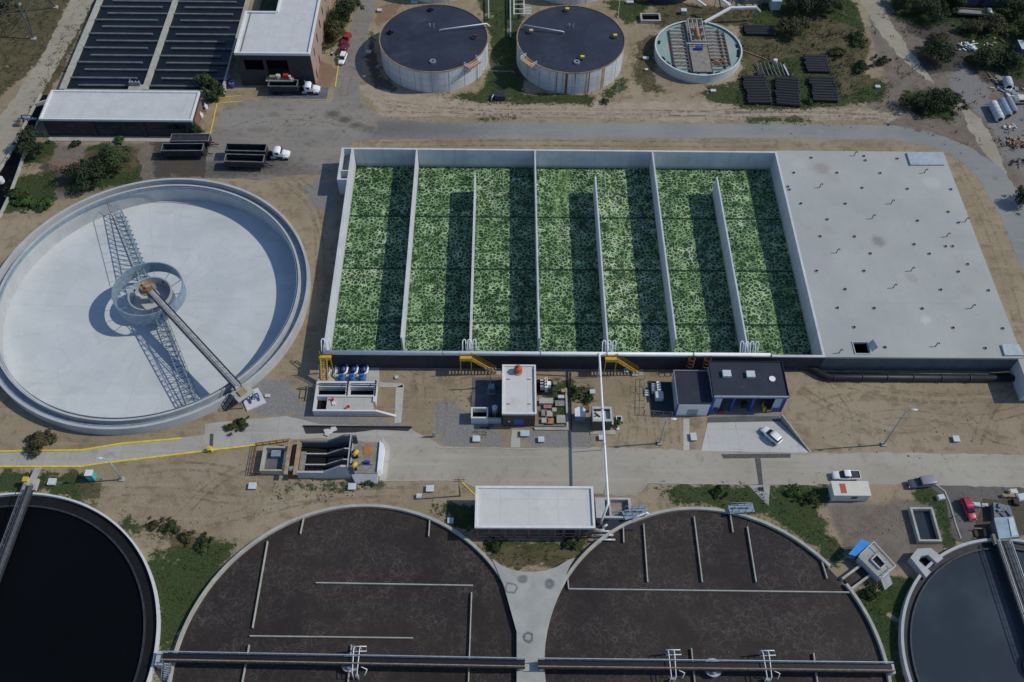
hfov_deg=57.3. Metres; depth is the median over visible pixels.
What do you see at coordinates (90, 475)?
toilet cubicle
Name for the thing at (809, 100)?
shrub
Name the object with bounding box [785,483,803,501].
shrub
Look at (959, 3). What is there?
tree
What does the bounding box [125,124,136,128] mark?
window
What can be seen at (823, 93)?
drain pipe
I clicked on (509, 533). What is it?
window
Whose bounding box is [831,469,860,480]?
pickup truck
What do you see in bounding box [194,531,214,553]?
shrub
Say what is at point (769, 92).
drain pipe
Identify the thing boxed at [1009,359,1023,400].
outlet chamber
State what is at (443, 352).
pipe
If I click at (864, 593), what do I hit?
shrub
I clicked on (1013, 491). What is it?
crate
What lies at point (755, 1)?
steel frame
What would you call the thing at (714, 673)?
mixer
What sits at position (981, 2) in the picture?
door
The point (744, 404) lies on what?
tool machine
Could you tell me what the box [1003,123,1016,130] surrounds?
scrap heap
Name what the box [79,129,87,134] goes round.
door
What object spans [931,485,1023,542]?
yard
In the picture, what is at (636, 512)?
valve stand
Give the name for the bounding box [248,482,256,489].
inspection box
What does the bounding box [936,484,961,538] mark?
kerb
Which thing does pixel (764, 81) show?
drain pipe
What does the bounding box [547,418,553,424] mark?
yard box
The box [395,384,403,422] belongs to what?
footpath
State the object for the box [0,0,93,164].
dirt track
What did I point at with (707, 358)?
ladder
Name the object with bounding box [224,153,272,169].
tipper trailer
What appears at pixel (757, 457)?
trench drain
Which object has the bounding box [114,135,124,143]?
shrub
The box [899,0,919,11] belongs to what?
tree
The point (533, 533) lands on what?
window
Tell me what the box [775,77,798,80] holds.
drain pipe
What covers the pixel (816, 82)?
drain pipe
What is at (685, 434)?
footpath
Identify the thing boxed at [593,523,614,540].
pipe cluster
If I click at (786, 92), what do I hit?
drain pipe
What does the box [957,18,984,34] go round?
tree
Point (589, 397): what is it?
shrub
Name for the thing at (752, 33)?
drain pipe
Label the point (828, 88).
drain pipe
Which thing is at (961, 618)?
settling tank
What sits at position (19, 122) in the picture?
valve barrel
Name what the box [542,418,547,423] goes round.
yard box
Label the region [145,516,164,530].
shrub
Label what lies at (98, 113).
long building
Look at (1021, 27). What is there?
tree
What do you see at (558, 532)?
window
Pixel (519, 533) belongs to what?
window
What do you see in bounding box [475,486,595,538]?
settling shed
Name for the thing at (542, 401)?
equipment box
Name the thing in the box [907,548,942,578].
inlet box
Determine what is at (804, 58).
drain pipe
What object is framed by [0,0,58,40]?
pylon
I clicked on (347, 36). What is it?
pickup truck
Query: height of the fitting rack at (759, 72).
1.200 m
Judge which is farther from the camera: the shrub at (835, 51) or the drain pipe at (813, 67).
the shrub at (835, 51)
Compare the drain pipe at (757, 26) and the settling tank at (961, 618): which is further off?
the drain pipe at (757, 26)
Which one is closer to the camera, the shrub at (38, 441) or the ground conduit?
the shrub at (38, 441)
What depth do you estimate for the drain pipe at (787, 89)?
250.66 m
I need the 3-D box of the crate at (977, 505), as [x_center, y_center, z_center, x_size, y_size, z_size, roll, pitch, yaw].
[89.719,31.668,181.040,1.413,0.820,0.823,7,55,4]
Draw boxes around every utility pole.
[452,478,464,496]
[485,367,496,382]
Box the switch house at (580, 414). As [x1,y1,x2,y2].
[574,406,585,421]
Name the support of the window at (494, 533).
in the settling shed at (529, 512)
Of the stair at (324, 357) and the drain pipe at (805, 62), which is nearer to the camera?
the stair at (324, 357)
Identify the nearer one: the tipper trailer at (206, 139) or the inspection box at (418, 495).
the inspection box at (418, 495)
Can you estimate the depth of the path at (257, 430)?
187.18 m
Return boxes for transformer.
[537,377,552,394]
[648,381,673,414]
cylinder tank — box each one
[988,100,1004,121]
[997,97,1012,117]
[1002,76,1013,88]
[1005,96,1017,114]
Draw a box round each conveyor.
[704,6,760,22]
[712,0,730,13]
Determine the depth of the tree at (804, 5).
268.01 m
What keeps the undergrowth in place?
on the ground at (812, 418)
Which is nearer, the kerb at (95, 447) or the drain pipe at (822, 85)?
the kerb at (95, 447)
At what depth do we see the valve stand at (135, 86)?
245.78 m
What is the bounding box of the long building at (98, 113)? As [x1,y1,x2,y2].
[39,90,203,141]
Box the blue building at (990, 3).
[956,0,1006,6]
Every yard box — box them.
[541,410,546,416]
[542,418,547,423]
[544,404,550,408]
[545,410,552,417]
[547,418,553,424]
[555,400,563,406]
[556,415,565,423]
[558,395,563,399]
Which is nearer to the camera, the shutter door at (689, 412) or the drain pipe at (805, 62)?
the shutter door at (689, 412)
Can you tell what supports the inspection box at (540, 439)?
on the ground at (812, 418)
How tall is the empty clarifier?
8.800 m
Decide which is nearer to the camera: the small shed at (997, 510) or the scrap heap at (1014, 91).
the small shed at (997, 510)
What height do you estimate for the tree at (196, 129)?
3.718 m
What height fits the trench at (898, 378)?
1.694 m
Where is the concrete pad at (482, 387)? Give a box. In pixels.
[472,377,501,412]
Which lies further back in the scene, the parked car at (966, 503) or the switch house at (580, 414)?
the switch house at (580, 414)
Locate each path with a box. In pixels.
[0,416,398,467]
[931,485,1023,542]
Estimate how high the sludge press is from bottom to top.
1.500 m
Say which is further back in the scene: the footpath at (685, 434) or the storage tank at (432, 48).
the storage tank at (432, 48)
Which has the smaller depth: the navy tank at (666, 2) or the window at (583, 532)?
the window at (583, 532)
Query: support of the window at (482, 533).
in the settling shed at (529, 512)
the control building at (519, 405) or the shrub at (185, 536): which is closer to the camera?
the shrub at (185, 536)
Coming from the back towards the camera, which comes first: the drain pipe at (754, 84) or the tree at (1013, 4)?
the tree at (1013, 4)
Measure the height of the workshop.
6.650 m
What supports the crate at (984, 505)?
on the ground at (812, 418)
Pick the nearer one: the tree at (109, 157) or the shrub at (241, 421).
the shrub at (241, 421)
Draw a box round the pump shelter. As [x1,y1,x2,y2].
[491,90,504,100]
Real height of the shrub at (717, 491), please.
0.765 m
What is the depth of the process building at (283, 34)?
248.19 m
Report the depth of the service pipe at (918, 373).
198.41 m
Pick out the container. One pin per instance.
(774, 4)
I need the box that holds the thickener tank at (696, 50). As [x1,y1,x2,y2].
[654,18,742,83]
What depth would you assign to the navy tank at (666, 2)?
272.83 m
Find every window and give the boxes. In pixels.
[62,123,75,127]
[95,123,121,128]
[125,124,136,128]
[151,124,177,128]
[175,124,185,128]
[479,530,487,536]
[491,530,500,536]
[503,530,512,536]
[516,530,524,536]
[530,530,537,536]
[540,530,549,536]
[552,530,562,536]
[565,530,574,536]
[577,530,586,536]
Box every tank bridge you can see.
[155,651,524,670]
[538,658,895,676]
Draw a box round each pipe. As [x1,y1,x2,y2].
[321,338,330,351]
[323,350,771,356]
[462,339,476,350]
[597,353,608,524]
[602,340,615,351]
[739,341,758,352]
[741,75,764,78]
[742,80,765,83]
[742,83,766,86]
[743,25,773,28]
[743,29,773,32]
[743,78,766,81]
[743,86,767,89]
[744,27,773,29]
[745,31,775,35]
[745,89,769,92]
[746,91,770,94]
[746,94,770,97]
[746,97,770,100]
[747,100,771,103]
[774,79,798,83]
[774,82,798,85]
[774,85,798,88]
[774,90,798,93]
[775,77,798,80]
[775,87,799,93]
[775,93,799,96]
[775,98,799,102]
[776,95,800,99]
[776,101,800,106]
[803,54,826,56]
[803,57,826,60]
[803,61,827,65]
[805,59,828,61]
[805,64,828,66]
[805,66,829,69]
[807,69,830,73]
[808,78,834,81]
[808,81,833,84]
[809,76,834,79]
[811,84,836,87]
[811,86,837,89]
[811,89,837,92]
[811,92,837,95]
[812,95,838,97]
[812,97,838,102]
[826,370,1010,374]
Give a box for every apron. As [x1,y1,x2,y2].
[701,421,808,452]
[749,485,769,505]
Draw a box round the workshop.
[707,361,789,415]
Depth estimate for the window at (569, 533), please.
174.44 m
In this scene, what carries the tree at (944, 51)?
on the ground at (812, 418)
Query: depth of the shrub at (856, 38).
263.54 m
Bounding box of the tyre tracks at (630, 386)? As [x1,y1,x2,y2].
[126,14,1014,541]
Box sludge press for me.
[268,73,291,79]
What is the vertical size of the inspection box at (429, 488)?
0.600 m
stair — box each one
[161,661,171,680]
[221,391,234,410]
[318,351,333,385]
[459,352,500,374]
[603,353,642,375]
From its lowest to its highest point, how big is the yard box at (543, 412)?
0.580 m
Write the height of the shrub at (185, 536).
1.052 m
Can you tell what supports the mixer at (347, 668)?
on the aeration tank at (378, 579)
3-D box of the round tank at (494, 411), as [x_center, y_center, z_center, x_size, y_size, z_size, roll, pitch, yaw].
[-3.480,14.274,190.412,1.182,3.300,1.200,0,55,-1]
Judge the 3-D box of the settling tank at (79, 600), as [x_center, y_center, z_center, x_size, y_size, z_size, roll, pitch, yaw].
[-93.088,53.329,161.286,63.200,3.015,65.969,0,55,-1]
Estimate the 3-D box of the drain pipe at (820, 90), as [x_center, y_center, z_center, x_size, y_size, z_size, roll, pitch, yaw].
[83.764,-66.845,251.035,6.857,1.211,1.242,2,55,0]
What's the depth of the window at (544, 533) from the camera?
174.40 m
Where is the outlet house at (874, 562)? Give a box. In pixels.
[845,539,895,589]
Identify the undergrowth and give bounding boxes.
[715,0,1023,151]
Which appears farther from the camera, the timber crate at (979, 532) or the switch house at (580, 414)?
the switch house at (580, 414)
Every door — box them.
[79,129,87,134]
[575,417,584,421]
[686,409,697,414]
[977,0,984,5]
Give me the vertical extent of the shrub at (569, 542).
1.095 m
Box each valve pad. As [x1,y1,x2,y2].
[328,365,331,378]
[333,365,338,377]
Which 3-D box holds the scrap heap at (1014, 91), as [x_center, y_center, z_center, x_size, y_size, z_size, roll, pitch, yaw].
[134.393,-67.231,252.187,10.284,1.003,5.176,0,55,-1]
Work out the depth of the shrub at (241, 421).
188.68 m
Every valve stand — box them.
[127,79,142,90]
[622,504,648,519]
[728,502,754,514]
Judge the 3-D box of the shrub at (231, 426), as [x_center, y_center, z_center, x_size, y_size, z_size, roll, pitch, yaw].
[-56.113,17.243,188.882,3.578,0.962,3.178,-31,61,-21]
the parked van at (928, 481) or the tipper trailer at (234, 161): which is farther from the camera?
the tipper trailer at (234, 161)
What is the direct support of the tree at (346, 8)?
on the ground at (812, 418)
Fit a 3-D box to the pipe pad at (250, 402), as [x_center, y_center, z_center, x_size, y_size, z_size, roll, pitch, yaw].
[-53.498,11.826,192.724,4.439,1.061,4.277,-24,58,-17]
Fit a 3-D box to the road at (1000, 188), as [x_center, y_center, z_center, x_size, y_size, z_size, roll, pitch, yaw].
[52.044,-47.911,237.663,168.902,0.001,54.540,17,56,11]
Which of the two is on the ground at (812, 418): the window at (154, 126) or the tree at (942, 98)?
the tree at (942, 98)
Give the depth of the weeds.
174.09 m
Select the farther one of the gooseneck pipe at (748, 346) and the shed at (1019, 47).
the shed at (1019, 47)
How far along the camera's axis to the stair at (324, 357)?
193.67 m
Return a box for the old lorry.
[955,7,994,17]
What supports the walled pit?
on the ground at (812, 418)
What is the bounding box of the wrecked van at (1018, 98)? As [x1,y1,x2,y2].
[1012,95,1023,102]
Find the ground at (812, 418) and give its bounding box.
[0,0,1023,681]
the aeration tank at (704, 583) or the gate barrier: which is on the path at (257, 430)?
the gate barrier
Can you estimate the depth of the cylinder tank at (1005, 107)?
246.17 m
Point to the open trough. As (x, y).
(649, 18)
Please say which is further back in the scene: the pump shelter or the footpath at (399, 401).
the pump shelter
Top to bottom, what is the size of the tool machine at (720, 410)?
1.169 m
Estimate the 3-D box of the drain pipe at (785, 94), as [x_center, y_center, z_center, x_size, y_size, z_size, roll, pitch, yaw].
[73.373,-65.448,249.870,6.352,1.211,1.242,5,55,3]
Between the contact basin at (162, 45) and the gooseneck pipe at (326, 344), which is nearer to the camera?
the gooseneck pipe at (326, 344)
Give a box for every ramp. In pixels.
[30,467,41,477]
[708,416,780,421]
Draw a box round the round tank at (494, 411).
[492,405,497,417]
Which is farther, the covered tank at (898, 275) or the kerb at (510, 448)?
the covered tank at (898, 275)
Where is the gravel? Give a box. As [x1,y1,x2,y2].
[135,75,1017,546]
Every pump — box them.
[339,365,348,380]
[349,365,358,380]
[359,365,368,380]
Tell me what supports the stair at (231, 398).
on the ground at (812, 418)
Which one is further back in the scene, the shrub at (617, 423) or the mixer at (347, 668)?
the shrub at (617, 423)
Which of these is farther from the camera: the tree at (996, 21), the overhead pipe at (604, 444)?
the tree at (996, 21)
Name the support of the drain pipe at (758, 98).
on the ground at (812, 418)
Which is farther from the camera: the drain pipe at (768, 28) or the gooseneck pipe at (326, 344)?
the drain pipe at (768, 28)
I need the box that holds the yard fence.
[643,374,672,416]
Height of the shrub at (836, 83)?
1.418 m
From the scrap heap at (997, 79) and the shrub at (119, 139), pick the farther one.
the scrap heap at (997, 79)
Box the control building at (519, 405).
[502,364,536,425]
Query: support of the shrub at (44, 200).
on the ground at (812, 418)
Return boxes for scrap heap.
[958,42,981,51]
[972,34,1004,49]
[987,72,1005,84]
[990,85,1018,96]
[993,28,1016,38]
[998,133,1023,148]
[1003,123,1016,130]
[1009,158,1023,166]
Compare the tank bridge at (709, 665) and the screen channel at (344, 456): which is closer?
the tank bridge at (709, 665)
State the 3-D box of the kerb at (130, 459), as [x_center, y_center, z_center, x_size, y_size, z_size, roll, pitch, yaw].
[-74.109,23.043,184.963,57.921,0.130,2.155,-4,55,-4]
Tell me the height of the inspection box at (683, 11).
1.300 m
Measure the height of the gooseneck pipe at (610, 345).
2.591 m
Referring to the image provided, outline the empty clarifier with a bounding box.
[0,178,310,434]
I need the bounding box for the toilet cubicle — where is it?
[84,470,96,480]
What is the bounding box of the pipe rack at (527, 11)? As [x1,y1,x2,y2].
[482,0,531,71]
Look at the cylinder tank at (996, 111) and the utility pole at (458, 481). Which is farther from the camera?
the cylinder tank at (996, 111)
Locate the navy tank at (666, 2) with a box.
[647,0,705,5]
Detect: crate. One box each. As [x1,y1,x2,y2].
[935,494,945,500]
[973,502,980,507]
[973,528,986,537]
[980,503,988,507]
[1001,493,1014,497]
[1007,488,1017,494]
[1011,498,1019,505]
[1015,493,1023,501]
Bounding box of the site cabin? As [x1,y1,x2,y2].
[828,481,871,500]
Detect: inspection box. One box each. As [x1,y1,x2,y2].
[47,478,56,485]
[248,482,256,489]
[348,483,355,490]
[416,493,421,498]
[426,485,433,492]
[447,517,453,523]
[473,435,479,442]
[520,430,528,436]
[538,436,543,442]
[681,8,686,14]
[690,433,696,440]
[952,435,960,442]
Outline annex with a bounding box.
[671,370,711,415]
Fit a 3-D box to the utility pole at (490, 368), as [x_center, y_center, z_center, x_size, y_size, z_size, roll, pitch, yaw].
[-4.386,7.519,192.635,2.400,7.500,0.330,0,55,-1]
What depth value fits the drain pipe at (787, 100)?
248.13 m
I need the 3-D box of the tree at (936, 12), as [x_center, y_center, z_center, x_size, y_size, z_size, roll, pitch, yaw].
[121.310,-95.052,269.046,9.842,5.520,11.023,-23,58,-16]
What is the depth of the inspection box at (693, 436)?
188.80 m
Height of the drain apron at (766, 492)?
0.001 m
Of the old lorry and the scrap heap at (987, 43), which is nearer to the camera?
the scrap heap at (987, 43)
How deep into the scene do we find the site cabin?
180.28 m
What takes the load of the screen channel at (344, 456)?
on the ground at (812, 418)
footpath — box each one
[379,382,402,386]
[380,437,389,479]
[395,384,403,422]
[511,430,519,446]
[683,419,688,449]
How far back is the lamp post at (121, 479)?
179.28 m
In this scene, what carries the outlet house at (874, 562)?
on the ground at (812, 418)
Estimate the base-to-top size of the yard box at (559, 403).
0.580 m
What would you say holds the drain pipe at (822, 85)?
on the ground at (812, 418)
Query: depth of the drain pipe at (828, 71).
255.60 m
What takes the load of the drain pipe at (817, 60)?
on the ground at (812, 418)
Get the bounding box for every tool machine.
[718,408,723,413]
[741,401,747,407]
[761,402,765,411]
[765,406,770,412]
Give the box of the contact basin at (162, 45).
[59,0,249,97]
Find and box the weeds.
[10,0,836,646]
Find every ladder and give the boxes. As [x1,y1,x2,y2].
[685,355,694,369]
[701,356,710,369]
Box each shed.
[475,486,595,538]
[989,516,1018,538]
[990,502,1012,520]
[1015,40,1023,55]
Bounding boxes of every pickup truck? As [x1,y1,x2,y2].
[341,32,351,44]
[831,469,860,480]
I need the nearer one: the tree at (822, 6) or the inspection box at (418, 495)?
the inspection box at (418, 495)
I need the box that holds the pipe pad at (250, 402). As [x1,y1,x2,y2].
[242,388,265,410]
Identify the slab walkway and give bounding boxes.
[492,558,574,681]
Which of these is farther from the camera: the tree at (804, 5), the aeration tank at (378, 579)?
the tree at (804, 5)
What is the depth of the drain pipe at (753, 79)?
252.94 m
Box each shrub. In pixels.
[4,188,20,202]
[10,190,40,211]
[24,427,57,457]
[30,196,52,211]
[69,140,80,147]
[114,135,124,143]
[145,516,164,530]
[158,516,180,533]
[178,530,195,545]
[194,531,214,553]
[223,421,240,435]
[232,416,249,430]
[361,480,374,485]
[484,537,504,552]
[563,537,580,549]
[569,385,585,399]
[582,393,593,403]
[601,98,608,104]
[614,419,622,427]
[710,485,727,498]
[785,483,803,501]
[799,490,819,507]
[803,97,813,103]
[827,46,846,59]
[831,81,840,87]
[846,32,867,47]
[854,60,873,73]
[858,582,879,600]
[873,54,891,65]
[929,32,948,42]
[966,55,974,63]
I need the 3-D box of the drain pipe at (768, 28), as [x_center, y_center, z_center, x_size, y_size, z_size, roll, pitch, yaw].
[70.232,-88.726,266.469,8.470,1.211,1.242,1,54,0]
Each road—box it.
[369,121,1023,272]
[382,429,1023,495]
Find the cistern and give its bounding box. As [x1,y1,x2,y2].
[471,407,500,423]
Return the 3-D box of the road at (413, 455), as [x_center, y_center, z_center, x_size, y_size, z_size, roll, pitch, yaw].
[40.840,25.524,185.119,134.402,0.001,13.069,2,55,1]
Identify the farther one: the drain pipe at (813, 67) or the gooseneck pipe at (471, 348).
the drain pipe at (813, 67)
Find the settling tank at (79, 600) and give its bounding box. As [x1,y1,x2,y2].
[0,476,160,681]
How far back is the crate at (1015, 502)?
181.23 m
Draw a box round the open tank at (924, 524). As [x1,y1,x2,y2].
[908,507,941,543]
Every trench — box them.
[303,425,411,435]
[783,366,1014,382]
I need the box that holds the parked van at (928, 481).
[906,475,937,489]
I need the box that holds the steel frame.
[735,0,769,7]
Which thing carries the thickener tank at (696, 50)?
on the ground at (812, 418)
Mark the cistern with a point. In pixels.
(479, 415)
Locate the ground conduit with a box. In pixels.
[570,372,571,429]
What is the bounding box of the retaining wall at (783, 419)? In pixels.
[780,414,811,452]
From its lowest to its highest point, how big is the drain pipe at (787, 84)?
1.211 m
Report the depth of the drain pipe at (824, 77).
253.77 m
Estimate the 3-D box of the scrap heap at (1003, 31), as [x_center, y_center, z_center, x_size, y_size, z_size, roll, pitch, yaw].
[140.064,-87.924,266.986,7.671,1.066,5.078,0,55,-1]
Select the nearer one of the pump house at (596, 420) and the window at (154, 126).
the pump house at (596, 420)
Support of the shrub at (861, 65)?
on the ground at (812, 418)
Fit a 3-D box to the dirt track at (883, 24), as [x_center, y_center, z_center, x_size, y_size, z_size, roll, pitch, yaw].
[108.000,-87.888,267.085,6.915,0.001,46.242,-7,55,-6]
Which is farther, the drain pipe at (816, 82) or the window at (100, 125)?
the drain pipe at (816, 82)
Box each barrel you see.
[15,119,22,126]
[228,80,235,88]
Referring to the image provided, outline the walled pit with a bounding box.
[250,438,289,475]
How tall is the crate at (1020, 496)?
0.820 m
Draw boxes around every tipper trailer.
[160,143,212,158]
[169,134,218,146]
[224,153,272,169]
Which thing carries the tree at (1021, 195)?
on the ground at (812, 418)
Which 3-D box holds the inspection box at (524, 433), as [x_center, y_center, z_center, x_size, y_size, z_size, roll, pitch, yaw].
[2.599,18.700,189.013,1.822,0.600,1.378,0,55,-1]
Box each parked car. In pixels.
[338,51,347,64]
[340,42,349,52]
[760,425,782,444]
[959,497,976,520]
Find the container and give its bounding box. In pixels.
[768,0,781,9]
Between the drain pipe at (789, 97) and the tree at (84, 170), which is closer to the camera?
the tree at (84, 170)
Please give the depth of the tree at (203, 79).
245.13 m
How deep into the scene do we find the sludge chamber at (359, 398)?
191.82 m
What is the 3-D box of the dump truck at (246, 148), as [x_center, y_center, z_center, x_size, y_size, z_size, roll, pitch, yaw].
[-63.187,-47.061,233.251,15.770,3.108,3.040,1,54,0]
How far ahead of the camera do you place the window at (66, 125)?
235.37 m
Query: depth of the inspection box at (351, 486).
181.36 m
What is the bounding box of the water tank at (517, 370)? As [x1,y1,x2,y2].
[514,365,521,375]
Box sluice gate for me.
[17,114,36,121]
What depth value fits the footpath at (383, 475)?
185.38 m
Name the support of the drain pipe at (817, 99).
on the ground at (812, 418)
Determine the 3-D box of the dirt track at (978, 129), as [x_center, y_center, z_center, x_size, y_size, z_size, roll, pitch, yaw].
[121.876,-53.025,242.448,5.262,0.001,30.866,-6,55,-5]
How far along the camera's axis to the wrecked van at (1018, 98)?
248.89 m
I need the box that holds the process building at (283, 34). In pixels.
[234,0,330,99]
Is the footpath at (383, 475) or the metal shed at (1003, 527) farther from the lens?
the footpath at (383, 475)
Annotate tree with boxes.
[0,0,17,11]
[12,125,50,155]
[59,159,105,192]
[93,141,130,171]
[187,123,204,133]
[193,72,218,92]
[204,83,226,100]
[323,16,345,39]
[333,0,364,18]
[776,16,810,35]
[784,0,815,11]
[810,0,843,13]
[898,92,932,115]
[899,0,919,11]
[911,0,950,21]
[920,34,957,63]
[927,87,969,111]
[941,0,967,11]
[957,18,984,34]
[969,46,1002,68]
[978,12,1011,32]
[993,0,1023,19]
[997,49,1023,70]
[1012,17,1023,37]
[1015,185,1023,204]
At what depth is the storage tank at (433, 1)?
272.03 m
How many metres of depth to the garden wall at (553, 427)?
189.78 m
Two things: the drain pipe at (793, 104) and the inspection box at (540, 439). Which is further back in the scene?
the drain pipe at (793, 104)
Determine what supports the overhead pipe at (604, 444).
on the ground at (812, 418)
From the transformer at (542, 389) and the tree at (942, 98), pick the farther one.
the tree at (942, 98)
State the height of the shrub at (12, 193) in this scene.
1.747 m
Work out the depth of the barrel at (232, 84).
248.69 m
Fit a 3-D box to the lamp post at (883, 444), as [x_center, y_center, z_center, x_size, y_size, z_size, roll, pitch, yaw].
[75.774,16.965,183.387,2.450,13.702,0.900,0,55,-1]
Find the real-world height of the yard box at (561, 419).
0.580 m
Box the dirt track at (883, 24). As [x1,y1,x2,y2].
[860,0,934,83]
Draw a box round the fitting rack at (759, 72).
[756,58,788,75]
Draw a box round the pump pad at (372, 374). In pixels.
[318,364,378,382]
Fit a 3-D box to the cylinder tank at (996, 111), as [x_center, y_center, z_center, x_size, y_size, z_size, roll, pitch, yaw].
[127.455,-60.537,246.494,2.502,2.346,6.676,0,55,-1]
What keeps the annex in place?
on the ground at (812, 418)
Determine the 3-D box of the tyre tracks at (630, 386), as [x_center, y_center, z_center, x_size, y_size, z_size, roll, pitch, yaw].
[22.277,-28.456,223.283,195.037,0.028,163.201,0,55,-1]
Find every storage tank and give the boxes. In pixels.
[379,4,489,92]
[418,0,455,2]
[516,5,624,93]
[545,0,596,4]
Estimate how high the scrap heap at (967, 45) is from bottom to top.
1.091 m
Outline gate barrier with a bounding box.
[207,434,213,452]
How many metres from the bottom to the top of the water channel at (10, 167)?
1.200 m
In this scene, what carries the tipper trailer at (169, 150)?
on the ground at (812, 418)
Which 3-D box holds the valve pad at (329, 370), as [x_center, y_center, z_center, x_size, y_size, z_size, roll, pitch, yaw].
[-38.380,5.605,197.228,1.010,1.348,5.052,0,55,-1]
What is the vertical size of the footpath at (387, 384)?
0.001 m
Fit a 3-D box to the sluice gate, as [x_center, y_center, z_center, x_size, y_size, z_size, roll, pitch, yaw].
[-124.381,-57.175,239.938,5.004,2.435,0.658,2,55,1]
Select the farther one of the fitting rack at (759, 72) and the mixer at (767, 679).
the fitting rack at (759, 72)
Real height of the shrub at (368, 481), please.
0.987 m
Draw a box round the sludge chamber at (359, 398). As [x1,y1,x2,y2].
[297,380,395,416]
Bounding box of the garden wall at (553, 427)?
[534,388,568,430]
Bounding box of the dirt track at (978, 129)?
[958,103,1006,173]
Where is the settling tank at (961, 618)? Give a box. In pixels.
[898,534,1023,681]
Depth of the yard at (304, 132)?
241.18 m
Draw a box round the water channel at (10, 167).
[0,93,49,218]
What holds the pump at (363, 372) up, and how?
on the pump pad at (372, 374)
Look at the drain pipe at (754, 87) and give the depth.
251.00 m
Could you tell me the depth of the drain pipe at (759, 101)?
247.78 m
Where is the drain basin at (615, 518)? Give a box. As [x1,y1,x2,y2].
[594,498,633,529]
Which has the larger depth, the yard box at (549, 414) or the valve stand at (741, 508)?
the yard box at (549, 414)
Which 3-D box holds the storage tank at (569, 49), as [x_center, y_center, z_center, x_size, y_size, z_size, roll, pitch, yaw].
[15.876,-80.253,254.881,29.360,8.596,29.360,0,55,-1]
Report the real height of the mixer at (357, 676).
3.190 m
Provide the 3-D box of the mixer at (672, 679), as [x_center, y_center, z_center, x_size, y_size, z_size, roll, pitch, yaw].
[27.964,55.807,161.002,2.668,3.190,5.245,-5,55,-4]
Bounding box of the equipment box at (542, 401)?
[539,398,552,405]
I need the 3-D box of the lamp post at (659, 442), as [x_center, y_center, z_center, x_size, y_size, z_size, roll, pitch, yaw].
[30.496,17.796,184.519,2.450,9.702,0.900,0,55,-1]
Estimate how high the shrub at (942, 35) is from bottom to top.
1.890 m
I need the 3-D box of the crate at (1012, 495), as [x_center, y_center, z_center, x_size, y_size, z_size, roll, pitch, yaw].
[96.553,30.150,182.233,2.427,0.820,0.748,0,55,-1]
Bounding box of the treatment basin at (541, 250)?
[322,148,824,369]
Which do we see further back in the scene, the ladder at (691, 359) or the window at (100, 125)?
the window at (100, 125)
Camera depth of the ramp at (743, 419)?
191.93 m
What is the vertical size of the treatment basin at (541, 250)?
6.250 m
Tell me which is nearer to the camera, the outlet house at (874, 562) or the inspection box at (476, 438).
the outlet house at (874, 562)
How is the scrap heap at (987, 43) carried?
on the ground at (812, 418)
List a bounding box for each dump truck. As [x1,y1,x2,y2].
[224,143,290,160]
[268,79,320,94]
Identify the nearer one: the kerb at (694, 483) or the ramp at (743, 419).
the kerb at (694, 483)
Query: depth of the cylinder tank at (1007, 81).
252.13 m
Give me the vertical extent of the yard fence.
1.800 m
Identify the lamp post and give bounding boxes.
[97,457,124,481]
[657,418,676,444]
[881,408,917,446]
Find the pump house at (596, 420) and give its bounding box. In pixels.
[590,406,615,434]
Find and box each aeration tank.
[167,504,516,681]
[545,507,891,681]
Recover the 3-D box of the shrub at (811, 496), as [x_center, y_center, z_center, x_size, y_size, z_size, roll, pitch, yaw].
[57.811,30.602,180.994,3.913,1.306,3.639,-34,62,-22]
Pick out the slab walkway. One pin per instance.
(532, 597)
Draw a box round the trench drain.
[722,453,790,490]
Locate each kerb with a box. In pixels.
[0,438,180,451]
[0,441,281,466]
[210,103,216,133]
[382,480,457,480]
[437,447,586,448]
[647,482,743,484]
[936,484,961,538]
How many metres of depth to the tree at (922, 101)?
245.91 m
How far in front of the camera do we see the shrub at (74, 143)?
235.19 m
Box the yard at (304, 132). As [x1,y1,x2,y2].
[205,0,418,178]
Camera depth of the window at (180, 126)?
235.65 m
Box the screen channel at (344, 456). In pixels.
[284,433,384,483]
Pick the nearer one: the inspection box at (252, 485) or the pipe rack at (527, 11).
the inspection box at (252, 485)
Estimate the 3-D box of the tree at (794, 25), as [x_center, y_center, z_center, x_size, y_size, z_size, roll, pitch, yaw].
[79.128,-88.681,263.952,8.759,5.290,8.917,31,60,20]
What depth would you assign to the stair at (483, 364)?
195.17 m
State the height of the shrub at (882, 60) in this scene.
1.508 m
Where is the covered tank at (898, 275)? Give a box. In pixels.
[777,151,1023,370]
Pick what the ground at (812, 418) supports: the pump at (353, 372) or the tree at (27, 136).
the tree at (27, 136)
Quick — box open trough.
[640,13,660,23]
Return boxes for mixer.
[341,653,358,671]
[351,646,366,679]
[665,649,684,681]
[705,658,721,676]
[758,650,779,681]
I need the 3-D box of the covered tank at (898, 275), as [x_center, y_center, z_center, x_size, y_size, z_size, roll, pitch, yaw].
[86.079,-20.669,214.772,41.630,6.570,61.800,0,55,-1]

